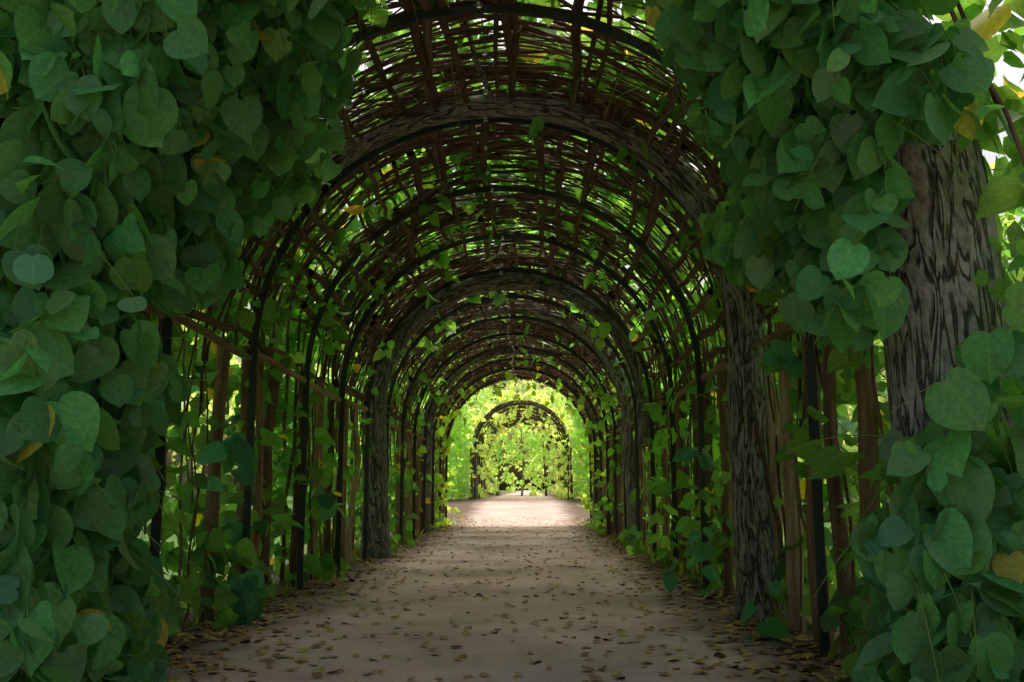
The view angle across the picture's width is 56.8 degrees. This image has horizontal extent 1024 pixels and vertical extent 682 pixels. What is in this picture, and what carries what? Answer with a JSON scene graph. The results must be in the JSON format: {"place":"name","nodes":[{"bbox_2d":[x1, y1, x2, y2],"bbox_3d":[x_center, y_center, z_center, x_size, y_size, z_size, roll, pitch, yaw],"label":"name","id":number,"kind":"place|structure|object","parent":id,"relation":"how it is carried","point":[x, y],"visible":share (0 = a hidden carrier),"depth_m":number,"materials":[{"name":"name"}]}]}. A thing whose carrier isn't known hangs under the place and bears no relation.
{"place":"outdoors","nodes":[
{"label":"outdoors","id":0,"kind":"place"},
{"bbox_2d":[137,490,888,681],"bbox_3d":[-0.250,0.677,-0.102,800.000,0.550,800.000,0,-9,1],"label":"ground","id":1,"kind":"structure","parent":0,"point":[498,657],"depth_m":6.91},
{"bbox_2d":[150,4,829,656],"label":"arches","id":2,"kind":"structure","parent":1,"relation":"on","point":[810,342],"depth_m":9.80,"materials":[{"name":"brown wood"}]},
{"bbox_2d":[478,0,516,376],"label":"light cable","id":3,"kind":"object","parent":2,"relation":"attached to","point":[484,47],"visible":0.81,"depth_m":8.15,"materials":[{"name":"black plastic"}]},
{"bbox_2d":[475,2,516,374],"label":"light bulbs","id":4,"kind":"object","parent":3,"relation":"hanging from","point":[478,5],"visible":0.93,"depth_m":8.98,"materials":[{"name":"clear glass"}]},
{"bbox_2d":[0,0,1023,681],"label":"linden","id":5,"kind":"object","parent":2,"relation":"attached to","point":[166,156],"depth_m":3.87,"materials":[{"name":"green plant"}]},
{"bbox_2d":[1,0,1023,661],"bbox_3d":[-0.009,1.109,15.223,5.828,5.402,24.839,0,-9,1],"label":"vines","id":6,"kind":"object","parent":2,"relation":"attached to","point":[1003,192],"visible":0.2,"depth_m":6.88,"materials":[{"name":"green plant"}]},
{"bbox_2d":[164,518,847,681],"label":"fallen leaves","id":7,"kind":"object","parent":1,"relation":"on","point":[211,667],"visible":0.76,"depth_m":6.58,"materials":[{"name":"brown plant"}]},
{"bbox_2d":[139,300,879,655],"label":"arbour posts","id":8,"kind":"object","parent":1,"relation":"on","point":[867,420],"visible":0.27,"depth_m":7.63,"materials":[{"name":"brown wood"}]},
{"bbox_2d":[0,0,1023,637],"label":"arbour woven branches","id":9,"kind":"object","parent":1,"relation":"on","point":[512,70],"visible":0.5,"depth_m":9.08,"materials":[{"name":"brown plant"}]},
{"bbox_2d":[166,0,1023,489],"label":"sky","id":10,"kind":"structure","parent":0,"point":[1014,75],"materials":[{"name":"white"}]}
]}

